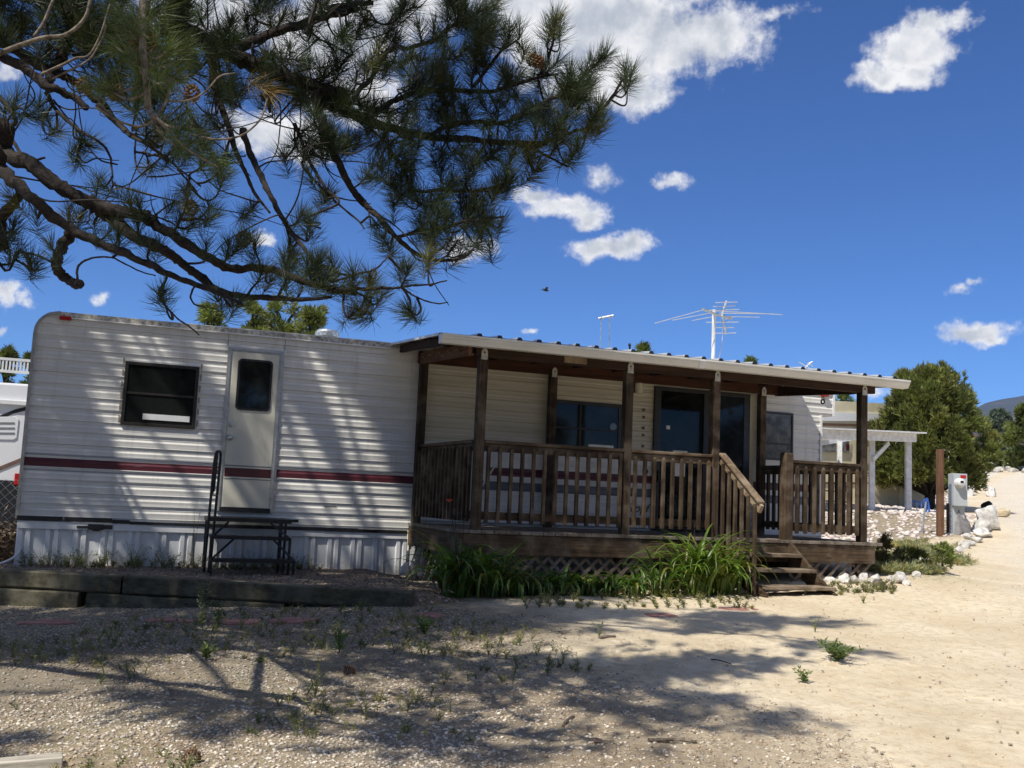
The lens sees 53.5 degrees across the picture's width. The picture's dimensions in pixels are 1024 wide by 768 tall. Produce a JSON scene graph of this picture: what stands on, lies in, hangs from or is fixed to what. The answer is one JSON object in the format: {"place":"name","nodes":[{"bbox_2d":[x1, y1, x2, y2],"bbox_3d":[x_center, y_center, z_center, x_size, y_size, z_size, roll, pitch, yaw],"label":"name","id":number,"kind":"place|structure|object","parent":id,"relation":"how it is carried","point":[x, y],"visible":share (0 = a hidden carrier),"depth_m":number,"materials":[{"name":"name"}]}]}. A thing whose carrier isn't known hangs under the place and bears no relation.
{"place":"outdoors","nodes":[
{"label":"outdoors","id":0,"kind":"place"},
{"bbox_2d":[0,605,893,767],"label":"gravel","id":1,"kind":"structure","parent":0,"point":[249,709],"depth_m":5.78,"materials":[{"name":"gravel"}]},
{"bbox_2d":[0,457,1023,767],"bbox_3d":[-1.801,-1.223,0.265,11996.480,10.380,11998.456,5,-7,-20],"label":"ground","id":2,"kind":"structure","parent":0,"point":[924,707],"depth_m":6.64,"materials":[{"name":"sand"}]},
{"bbox_2d":[0,506,16,561],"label":"dry brush","id":3,"kind":"object","parent":2,"relation":"on","point":[8,546],"visible":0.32,"depth_m":11.50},
{"bbox_2d":[0,343,20,383],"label":"pinyon pine","id":4,"kind":"object","parent":2,"relation":"on","point":[7,351],"visible":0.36,"depth_m":29.86,"materials":[{"name":"green plant"}]},
{"bbox_2d":[0,479,26,553],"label":"chain link fence","id":5,"kind":"object","parent":2,"relation":"on","point":[6,508],"visible":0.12,"depth_m":11.99,"materials":[{"name":"metal"}]},
{"bbox_2d":[18,350,30,383],"bbox_3d":[-13.307,1.084,27.791,0.843,4.114,0.845,5,-7,-20],"label":"pinyon pine","id":6,"kind":"object","parent":2,"relation":"on","point":[26,355],"visible":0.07,"depth_m":27.84,"materials":[{"name":"green plant"}]},
{"bbox_2d":[0,752,62,767],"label":"pale board","id":7,"kind":"object","parent":2,"relation":"on","point":[45,760],"visible":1,"depth_m":4.39,"materials":[{"name":"beige wood"}]},
{"bbox_2d":[0,357,63,531],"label":"white motorhome","id":8,"kind":"object","parent":2,"relation":"on","point":[13,397],"visible":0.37,"depth_m":14.05,"materials":[{"name":"plastic"}]},
{"bbox_2d":[0,587,85,607],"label":"landscape timber","id":9,"kind":"object","parent":2,"relation":"on","point":[39,598],"visible":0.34,"depth_m":9.51,"materials":[{"name":"wood"}]},
{"bbox_2d":[0,568,126,593],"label":"landscape timber","id":10,"kind":"object","parent":9,"relation":"on","point":[61,580],"visible":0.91,"depth_m":9.52,"materials":[{"name":"wood"}]},
{"bbox_2d":[16,619,77,624],"bbox_3d":[-3.828,1.980,8.355,0.504,0.072,0.212,3,-6,-4],"label":"flagstone","id":11,"kind":"object","parent":2,"relation":"on","point":[51,622],"visible":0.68,"depth_m":8.30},
{"bbox_2d":[144,617,197,623],"bbox_3d":[-2.868,1.998,8.511,0.433,0.065,0.207,2,-6,1],"label":"flagstone","id":12,"kind":"object","parent":2,"relation":"on","point":[180,620],"visible":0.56,"depth_m":8.48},
{"bbox_2d":[85,593,287,608],"bbox_3d":[-3.023,2.084,9.451,1.890,0.195,0.178,2,-6,6],"label":"landscape timber","id":13,"kind":"object","parent":2,"relation":"on","point":[104,600],"visible":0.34,"depth_m":9.40,"materials":[{"name":"wood"}]},
{"bbox_2d":[122,575,414,606],"bbox_3d":[-2.260,1.925,9.399,2.728,0.171,0.178,2,-6,6],"label":"landscape timber","id":14,"kind":"object","parent":13,"relation":"on","point":[333,595],"visible":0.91,"depth_m":9.32,"materials":[{"name":"wood"}]},
{"bbox_2d":[183,747,200,762],"bbox_3d":[-1.446,1.686,4.593,0.079,0.084,0.084,5,-7,-20],"label":"pine cone","id":15,"kind":"object","parent":2,"relation":"on","point":[188,751],"visible":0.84,"depth_m":4.58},
{"bbox_2d":[195,581,216,628],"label":"weed","id":16,"kind":"object","parent":2,"relation":"on","point":[203,618],"visible":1,"depth_m":8.18,"materials":[{"name":"green plant"}]},
{"bbox_2d":[198,641,218,659],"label":"weed","id":17,"kind":"object","parent":2,"relation":"on","point":[206,651],"visible":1,"depth_m":6.82,"materials":[{"name":"green plant"}]},
{"bbox_2d":[194,299,227,326],"bbox_3d":[-6.952,0.526,22.780,1.172,4.993,1.102,5,-7,-20],"label":"pinyon pine","id":18,"kind":"object","parent":2,"relation":"on","point":[204,316],"visible":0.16,"depth_m":22.88,"materials":[{"name":"green plant"}]},
{"bbox_2d":[206,600,224,626],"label":"weed","id":19,"kind":"object","parent":2,"relation":"on","point":[219,615],"visible":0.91,"depth_m":8.25,"materials":[{"name":"green plant"}]},
{"bbox_2d":[209,619,258,624],"bbox_3d":[-2.318,2.002,8.499,0.414,0.067,0.205,3,-6,-1],"label":"flagstone","id":20,"kind":"object","parent":2,"relation":"on","point":[237,621],"visible":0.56,"depth_m":8.44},
{"bbox_2d":[1,562,467,605],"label":"planting bed soil","id":21,"kind":"structure","parent":2,"relation":"on","point":[423,596],"depth_m":10.59,"materials":[{"name":"brown soil"}]},
{"bbox_2d":[124,542,149,567],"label":"weed","id":22,"kind":"object","parent":21,"relation":"on","point":[136,560],"visible":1,"depth_m":10.77,"materials":[{"name":"green plant"}]},
{"bbox_2d":[193,515,199,560],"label":"weed","id":23,"kind":"object","parent":21,"relation":"on","point":[195,542],"visible":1,"depth_m":10.90,"materials":[{"name":"green plant"}]},
{"bbox_2d":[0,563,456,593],"bbox_3d":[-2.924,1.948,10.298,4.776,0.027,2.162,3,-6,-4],"label":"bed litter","id":24,"kind":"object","parent":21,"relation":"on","point":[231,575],"visible":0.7,"depth_m":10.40,"materials":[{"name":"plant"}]},
{"bbox_2d":[202,450,298,575],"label":"entry steps","id":25,"kind":"structure","parent":21,"relation":"on","point":[288,561],"depth_m":10.89,"materials":[{"name":"black metal"}]},
{"bbox_2d":[399,562,409,578],"bbox_3d":[-1.233,2.146,11.670,0.122,0.209,0.106,0,-7,21],"label":"white rock","id":26,"kind":"object","parent":21,"relation":"on","point":[404,568],"visible":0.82,"depth_m":11.64,"materials":[{"name":"stone"}]},
{"bbox_2d":[380,499,528,597],"bbox_3d":[-0.547,1.622,10.071,1.608,0.956,1.366,5,-7,-20],"label":"daylily","id":27,"kind":"object","parent":21,"relation":"on","point":[455,581],"visible":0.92,"depth_m":9.91,"materials":[{"name":"green plant"}]},
{"bbox_2d":[239,300,271,330],"bbox_3d":[-6.155,0.483,23.715,1.183,5.170,1.138,9,-9,-43],"label":"pinyon pine","id":28,"kind":"object","parent":2,"relation":"on","point":[256,311],"visible":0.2,"depth_m":23.84,"materials":[{"name":"green plant"}]},
{"bbox_2d":[261,292,304,332],"bbox_3d":[-5.953,0.338,25.675,1.546,5.602,1.681,0,-7,22],"label":"pinyon pine","id":29,"kind":"object","parent":2,"relation":"on","point":[279,323],"visible":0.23,"depth_m":25.77,"materials":[{"name":"green plant"}]},
{"bbox_2d":[268,617,319,624],"bbox_3d":[-1.830,1.999,8.515,0.422,0.085,0.192,3,-6,-1],"label":"flagstone","id":30,"kind":"object","parent":2,"relation":"on","point":[295,620],"visible":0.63,"depth_m":8.48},
{"bbox_2d":[0,599,595,767],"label":"sparse weeds","id":31,"kind":"object","parent":2,"relation":"on","point":[190,762],"visible":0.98,"depth_m":7.14,"materials":[{"name":"green plant"}]},
{"bbox_2d":[294,302,329,334],"bbox_3d":[-4.590,0.567,22.726,1.006,4.968,1.114,5,-7,-20],"label":"pinyon pine","id":32,"kind":"object","parent":2,"relation":"on","point":[313,321],"visible":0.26,"depth_m":22.80,"materials":[{"name":"green plant"}]},
{"bbox_2d":[304,659,329,697],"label":"weed","id":33,"kind":"object","parent":2,"relation":"on","point":[315,688],"visible":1,"depth_m":5.91,"materials":[{"name":"green plant"}]},
{"bbox_2d":[0,0,649,334],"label":"pine tree","id":34,"kind":"object","parent":2,"relation":"on","point":[143,49],"visible":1,"depth_m":5.16,"materials":[{"name":"green plant"}]},
{"bbox_2d":[328,625,350,652],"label":"weed","id":35,"kind":"object","parent":2,"relation":"on","point":[339,638],"visible":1,"depth_m":7.22,"materials":[{"name":"green plant"}]},
{"bbox_2d":[342,664,355,674],"bbox_3d":[-1.053,1.856,6.567,0.079,0.084,0.084,5,-7,-20],"label":"pine cone","id":36,"kind":"object","parent":2,"relation":"on","point":[352,668],"visible":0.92,"depth_m":6.55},
{"bbox_2d":[410,560,420,579],"bbox_3d":[-1.117,2.142,11.718,0.103,0.235,0.147,-2,-8,37],"label":"white rock","id":37,"kind":"object","parent":2,"relation":"on","point":[413,565],"visible":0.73,"depth_m":11.68,"materials":[{"name":"stone"}]},
{"bbox_2d":[13,311,834,574],"bbox_3d":[-0.717,0.973,13.770,10.514,3.022,2.528,5,-7,-20],"label":"travel trailer","id":38,"kind":"object","parent":2,"relation":"on","point":[132,426],"visible":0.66,"depth_m":11.86,"materials":[{"name":"paint"}]},
{"bbox_2d":[0,546,21,563],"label":"drain hose","id":39,"kind":"object","parent":38,"relation":"attached to","point":[13,557],"visible":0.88,"depth_m":10.63,"materials":[{"name":"white plastic"}]},
{"bbox_2d":[598,315,613,347],"bbox_3d":[2.019,-1.082,21.960,0.337,0.930,0.613,2,-6,4],"label":"twin pole antenna","id":40,"kind":"object","parent":38,"relation":"on","point":[601,317],"visible":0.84,"depth_m":21.99,"materials":[{"name":"metal"}]},
{"bbox_2d":[656,301,782,358],"bbox_3d":[2.816,-0.676,14.577,2.485,1.268,0.603,7,-8,-35],"label":"tv antenna","id":41,"kind":"object","parent":38,"relation":"on","point":[714,315],"visible":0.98,"depth_m":14.62,"materials":[{"name":"white paint"}]},
{"bbox_2d":[413,614,434,633],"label":"weed","id":42,"kind":"object","parent":2,"relation":"on","point":[422,625],"visible":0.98,"depth_m":7.93,"materials":[{"name":"green plant"}]},
{"bbox_2d":[417,559,430,579],"bbox_3d":[-1.016,2.154,11.733,0.136,0.261,0.167,0,-7,24],"label":"white rock","id":43,"kind":"object","parent":2,"relation":"on","point":[425,563],"visible":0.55,"depth_m":11.70,"materials":[{"name":"stone"}]},
{"bbox_2d":[411,612,443,618],"bbox_3d":[-0.728,1.999,8.697,0.273,0.072,0.203,2,-6,2],"label":"flagstone","id":44,"kind":"object","parent":2,"relation":"on","point":[435,615],"visible":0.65,"depth_m":8.68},
{"bbox_2d":[17,545,897,608],"bbox_3d":[-0.367,2.016,10.556,9.678,0.327,2.632,3,-6,0],"label":"ground cover","id":45,"kind":"object","parent":2,"relation":"on","point":[101,563],"visible":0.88,"depth_m":10.74,"materials":[{"name":"green plant"}]},
{"bbox_2d":[443,540,543,598],"bbox_3d":[-0.212,1.836,10.161,1.154,0.556,1.128,5,-7,-20],"label":"daylily","id":46,"kind":"object","parent":2,"relation":"on","point":[484,586],"visible":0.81,"depth_m":9.96,"materials":[{"name":"plant"}]},
{"bbox_2d":[489,566,556,598],"bbox_3d":[-0.024,1.978,10.146,0.788,0.275,0.875,-2,-8,33],"label":"daylily","id":47,"kind":"object","parent":2,"relation":"on","point":[516,587],"visible":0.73,"depth_m":10.02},
{"bbox_2d":[518,568,573,595],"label":"daylily","id":48,"kind":"object","parent":2,"relation":"on","point":[532,590],"visible":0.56,"depth_m":10.17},
{"bbox_2d":[532,563,590,595],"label":"daylily","id":49,"kind":"object","parent":2,"relation":"on","point":[567,585],"visible":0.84,"depth_m":10.20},
{"bbox_2d":[561,715,574,726],"bbox_3d":[0.304,1.829,5.523,0.019,0.024,0.254,1,-7,16],"label":"stick","id":50,"kind":"object","parent":2,"relation":"on","point":[565,721],"visible":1,"depth_m":5.48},
{"bbox_2d":[558,573,612,596],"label":"daylily","id":51,"kind":"object","parent":2,"relation":"on","point":[583,589],"visible":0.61,"depth_m":10.35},
{"bbox_2d":[592,737,600,742],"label":"loose stone","id":52,"kind":"object","parent":2,"relation":"on","point":[596,740],"visible":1,"depth_m":5.13,"materials":[{"name":"white stone"}]},
{"bbox_2d":[592,620,603,635],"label":"weed","id":53,"kind":"object","parent":2,"relation":"on","point":[600,631],"visible":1,"depth_m":8.02,"materials":[{"name":"green plant"}]},
{"bbox_2d":[598,635,615,638],"bbox_3d":[0.750,1.993,8.007,0.187,0.032,0.032,8,-9,-41],"label":"stick","id":54,"kind":"object","parent":2,"relation":"on","point":[601,637],"visible":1,"depth_m":7.99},
{"bbox_2d":[582,573,645,597],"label":"daylily","id":55,"kind":"object","parent":2,"relation":"on","point":[608,586],"visible":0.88,"depth_m":10.38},
{"bbox_2d":[597,563,661,595],"bbox_3d":[1.209,2.045,10.697,0.660,0.337,0.667,-1,-8,31],"label":"daylily","id":56,"kind":"object","parent":2,"relation":"on","point":[639,586],"visible":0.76,"depth_m":10.55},
{"bbox_2d":[633,341,653,351],"bbox_3d":[4.295,1.140,33.794,1.446,5.343,1.500,5,-7,-20],"label":"pinyon pine","id":57,"kind":"object","parent":2,"relation":"on","point":[643,346],"visible":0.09,"depth_m":33.88,"materials":[{"name":"green plant"}]},
{"bbox_2d":[390,332,910,597],"bbox_3d":[1.709,1.026,11.972,5.930,2.905,2.840,5,-7,-20],"label":"covered porch","id":58,"kind":"object","parent":2,"relation":"on","point":[441,472],"visible":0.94,"depth_m":11.42,"materials":[{"name":"brown wood"}]},
{"bbox_2d":[645,613,677,617],"bbox_3d":[1.351,2.124,9.261,0.306,0.052,0.206,5,-7,-20],"label":"flagstone","id":59,"kind":"object","parent":2,"relation":"on","point":[659,614],"visible":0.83,"depth_m":9.26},
{"bbox_2d":[628,545,704,597],"bbox_3d":[1.614,1.969,10.739,0.889,0.555,0.828,0,-7,20],"label":"daylily","id":60,"kind":"object","parent":2,"relation":"on","point":[668,582],"visible":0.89,"depth_m":10.66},
{"bbox_2d":[313,561,1023,767],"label":"road stones","id":61,"kind":"object","parent":2,"relation":"on","point":[748,766],"visible":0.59,"depth_m":6.87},
{"bbox_2d":[648,737,696,742],"bbox_3d":[0.822,1.827,5.208,0.255,0.027,0.030,3,-6,-5],"label":"stick","id":62,"kind":"object","parent":2,"relation":"on","point":[659,739],"visible":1,"depth_m":5.21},
{"bbox_2d":[626,520,778,596],"bbox_3d":[2.057,1.866,10.917,1.529,0.797,1.480,0,-7,22],"label":"daylily","id":63,"kind":"object","parent":2,"relation":"on","point":[711,554],"visible":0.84,"depth_m":10.78,"materials":[{"name":"green plant"}]},
{"bbox_2d":[668,537,769,594],"bbox_3d":[2.238,1.956,10.979,1.074,0.615,1.181,0,-7,20],"label":"daylily","id":64,"kind":"object","parent":2,"relation":"on","point":[725,585],"visible":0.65,"depth_m":10.84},
{"bbox_2d":[718,606,758,610],"bbox_3d":[2.192,2.195,9.868,0.438,0.052,0.207,5,-7,-20],"label":"flagstone","id":65,"kind":"object","parent":2,"relation":"on","point":[734,608],"visible":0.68,"depth_m":9.85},
{"bbox_2d":[741,355,758,363],"bbox_3d":[9.301,1.576,39.683,1.255,5.640,1.424,8,-8,-39],"label":"pinyon pine","id":66,"kind":"object","parent":2,"relation":"on","point":[751,358],"visible":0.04,"depth_m":39.90,"materials":[{"name":"green plant"}]},
{"bbox_2d":[792,665,812,682],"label":"weed","id":67,"kind":"object","parent":2,"relation":"on","point":[804,677],"visible":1,"depth_m":6.81,"materials":[{"name":"green plant"}]},
{"bbox_2d":[811,615,820,631],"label":"weed","id":68,"kind":"object","parent":2,"relation":"on","point":[815,623],"visible":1,"depth_m":8.69,"materials":[{"name":"green plant"}]},
{"bbox_2d":[823,577,835,582],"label":"white rock","id":69,"kind":"object","parent":2,"relation":"on","point":[827,579],"visible":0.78,"depth_m":11.84,"materials":[{"name":"stone"}]},
{"bbox_2d":[817,636,864,660],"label":"weed","id":70,"kind":"object","parent":2,"relation":"on","point":[836,651],"visible":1,"depth_m":7.45,"materials":[{"name":"green plant"}]},
{"bbox_2d":[837,573,849,583],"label":"white rock","id":71,"kind":"object","parent":2,"relation":"on","point":[844,577],"visible":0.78,"depth_m":11.81,"materials":[{"name":"stone"}]},
{"bbox_2d":[835,394,854,401],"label":"pinyon pine","id":72,"kind":"object","parent":2,"relation":"on","point":[844,397],"visible":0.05,"depth_m":39.84,"materials":[{"name":"green plant"}]},
{"bbox_2d":[850,575,858,582],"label":"white rock","id":73,"kind":"object","parent":2,"relation":"on","point":[855,578],"visible":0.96,"depth_m":11.85,"materials":[{"name":"stone"}]},
{"bbox_2d":[859,573,867,583],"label":"white rock","id":74,"kind":"object","parent":2,"relation":"on","point":[863,576],"visible":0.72,"depth_m":11.88,"materials":[{"name":"stone"}]},
{"bbox_2d":[822,401,924,506],"bbox_3d":[9.845,2.342,32.249,7.227,3.575,2.495,6,-7,-28],"label":"cream trailer","id":75,"kind":"object","parent":2,"relation":"on","point":[845,415],"visible":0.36,"depth_m":31.32,"materials":[{"name":"metal"}]},
{"bbox_2d":[822,427,926,510],"bbox_3d":[7.887,2.353,26.652,6.390,2.585,4.425,6,-8,-31],"label":"white carport","id":76,"kind":"object","parent":2,"relation":"on","point":[838,436],"visible":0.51,"depth_m":25.53,"materials":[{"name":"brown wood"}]},
{"bbox_2d":[869,574,880,584],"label":"white rock","id":77,"kind":"object","parent":2,"relation":"on","point":[876,578],"visible":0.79,"depth_m":11.71,"materials":[{"name":"stone"}]},
{"bbox_2d":[875,531,904,562],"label":"sage shrub","id":78,"kind":"object","parent":2,"relation":"on","point":[881,555],"visible":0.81,"depth_m":12.99,"materials":[{"name":"green plant"}]},
{"bbox_2d":[821,494,976,541],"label":"yard stones","id":79,"kind":"object","parent":2,"relation":"on","point":[892,509],"visible":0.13,"depth_m":22.38,"materials":[{"name":"stone"}]},
{"bbox_2d":[892,571,907,582],"bbox_3d":[4.582,2.295,11.967,0.191,0.168,0.174,5,-7,-20],"label":"white rock","id":80,"kind":"object","parent":2,"relation":"on","point":[898,577],"visible":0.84,"depth_m":11.92,"materials":[{"name":"stone"}]},
{"bbox_2d":[902,579,910,585],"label":"white rock","id":81,"kind":"object","parent":2,"relation":"on","point":[906,582],"visible":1,"depth_m":11.84,"materials":[{"name":"stone"}]},
{"bbox_2d":[890,545,929,563],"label":"sage shrub","id":82,"kind":"object","parent":2,"relation":"on","point":[914,552],"visible":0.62,"depth_m":13.20,"materials":[{"name":"green plant"}]},
{"bbox_2d":[912,571,920,576],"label":"white rock","id":83,"kind":"object","parent":2,"relation":"on","point":[916,573],"visible":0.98,"depth_m":12.46,"materials":[{"name":"stone"}]},
{"bbox_2d":[912,501,921,509],"bbox_3d":[10.379,3.186,26.041,0.282,0.390,0.040,3,-6,0],"label":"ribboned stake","id":84,"kind":"object","parent":2,"relation":"on","point":[917,504],"visible":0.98,"depth_m":26.04,"materials":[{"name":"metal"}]},
{"bbox_2d":[921,498,929,532],"bbox_3d":[8.497,2.757,20.898,0.215,0.838,0.041,3,-6,0],"label":"ribboned stake","id":85,"kind":"object","parent":2,"relation":"on","point":[926,501],"visible":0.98,"depth_m":20.91,"materials":[{"name":"wood"}]},
{"bbox_2d":[867,359,1005,509],"bbox_3d":[12.767,1.665,31.358,4.324,4.994,4.131,5,-7,-20],"label":"juniper tree","id":86,"kind":"object","parent":2,"relation":"on","point":[933,401],"visible":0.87,"depth_m":30.32,"materials":[{"name":"plant"}]},
{"bbox_2d":[936,449,943,536],"bbox_3d":[8.691,2.308,20.624,0.123,1.956,0.123,3,-6,0],"label":"wooden post","id":87,"kind":"object","parent":2,"relation":"on","point":[939,492],"visible":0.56,"depth_m":20.59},
{"bbox_2d":[928,540,958,568],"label":"sage shrub","id":88,"kind":"object","parent":2,"relation":"on","point":[944,549],"visible":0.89,"depth_m":13.80,"materials":[{"name":"green plant"}]},
{"bbox_2d":[946,503,951,533],"bbox_3d":[8.985,2.820,20.876,0.106,0.737,0.047,2,-6,1],"label":"short stake","id":89,"kind":"object","parent":2,"relation":"on","point":[948,518],"visible":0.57,"depth_m":20.87,"materials":[{"name":"metal"}]},
{"bbox_2d":[948,473,966,533],"bbox_3d":[9.192,2.516,20.878,0.282,1.342,0.456,3,-6,0],"label":"electric meter","id":90,"kind":"object","parent":2,"relation":"on","point":[957,491],"visible":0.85,"depth_m":20.87,"materials":[{"name":"grey metal"}]},
{"bbox_2d":[955,546,962,552],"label":"white rock","id":91,"kind":"object","parent":2,"relation":"on","point":[959,549],"visible":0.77,"depth_m":17.77,"materials":[{"name":"stone"}]},
{"bbox_2d":[954,509,970,534],"bbox_3d":[9.207,2.930,20.988,0.371,0.965,0.405,5,-7,-20],"label":"grey boulder","id":92,"kind":"object","parent":2,"relation":"on","point":[962,525],"visible":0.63,"depth_m":20.83,"materials":[{"name":"white stone"}]},
{"bbox_2d":[958,540,970,548],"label":"white rock","id":93,"kind":"object","parent":2,"relation":"on","point":[965,544],"visible":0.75,"depth_m":18.47,"materials":[{"name":"stone"}]},
{"bbox_2d":[963,533,972,539],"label":"white rock","id":94,"kind":"object","parent":2,"relation":"on","point":[967,536],"visible":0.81,"depth_m":20.00,"materials":[{"name":"stone"}]},
{"bbox_2d":[967,486,972,495],"bbox_3d":[17.730,3.889,39.803,0.398,1.134,0.600,3,-6,0],"label":"white cabinet","id":95,"kind":"object","parent":2,"relation":"on","point":[970,492],"depth_m":39.47,"materials":[{"name":"paint"}]},
{"bbox_2d":[972,518,991,531],"bbox_3d":[9.779,2.973,21.160,0.411,0.361,0.438,5,-7,-20],"label":"white rock","id":96,"kind":"object","parent":2,"relation":"on","point":[979,522],"visible":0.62,"depth_m":21.05,"materials":[{"name":"stone"}]},
{"bbox_2d":[973,527,992,537],"bbox_3d":[9.435,2.990,20.375,0.334,0.257,0.437,-3,-8,39],"label":"white rock","id":97,"kind":"object","parent":2,"relation":"on","point":[982,532],"visible":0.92,"depth_m":20.28,"materials":[{"name":"stone"}]},
{"bbox_2d":[975,505,999,529],"bbox_3d":[10.079,2.886,21.378,0.596,0.691,0.489,5,-7,-20],"label":"white rock","id":98,"kind":"object","parent":2,"relation":"on","point":[989,513],"visible":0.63,"depth_m":21.23,"materials":[{"name":"stone"}]},
{"bbox_2d":[986,489,995,496],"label":"white rock","id":99,"kind":"object","parent":2,"relation":"on","point":[990,492],"visible":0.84,"depth_m":39.05,"materials":[{"name":"stone"}]},
{"bbox_2d":[975,407,1023,465],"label":"blue spruce","id":100,"kind":"object","parent":2,"relation":"on","point":[998,416],"visible":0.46,"depth_m":67.77,"materials":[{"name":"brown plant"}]},
{"bbox_2d":[999,400,1023,468],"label":"juniper tree","id":101,"kind":"object","parent":2,"relation":"on","point":[1013,436],"visible":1,"depth_m":62.10,"materials":[{"name":"plant"}]},
{"bbox_2d":[0,0,1023,412],"label":"sky","id":102,"kind":"structure","parent":0,"point":[849,171],"materials":[{"name":"blue"}]},
{"bbox_2d":[863,534,979,574],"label":"dry grass","id":103,"kind":"structure","parent":0,"point":[893,565],"depth_m":13.10,"materials":[{"name":"green plant"}]},
{"bbox_2d":[968,471,1023,698],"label":"dirt road","id":104,"kind":"structure","parent":0,"point":[1004,565],"depth_m":16.27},
{"bbox_2d":[799,361,812,368],"bbox_3d":[7.517,-0.366,26.002,0.370,0.445,0.073,2,-6,1],"label":"distant antenna","id":105,"kind":"object","parent":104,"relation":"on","point":[807,364],"visible":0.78,"depth_m":25.99,"materials":[{"name":"metal"}]},
{"bbox_2d":[970,537,982,542],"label":"white rock","id":106,"kind":"object","parent":104,"relation":"on","point":[977,539],"visible":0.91,"depth_m":19.53,"materials":[{"name":"stone"}]},
{"bbox_2d":[981,501,992,507],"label":"black boulder","id":107,"kind":"object","parent":104,"relation":"on","point":[985,504],"visible":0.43,"depth_m":30.97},
{"bbox_2d":[997,508,1010,516],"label":"tan boulder","id":108,"kind":"object","parent":104,"relation":"on","point":[1003,512],"visible":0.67,"depth_m":28.52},
{"bbox_2d":[971,396,1023,433],"bbox_3d":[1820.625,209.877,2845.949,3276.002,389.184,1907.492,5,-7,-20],"label":"mountain","id":109,"kind":"structure","parent":0,"point":[1008,404],"depth_m":2392.00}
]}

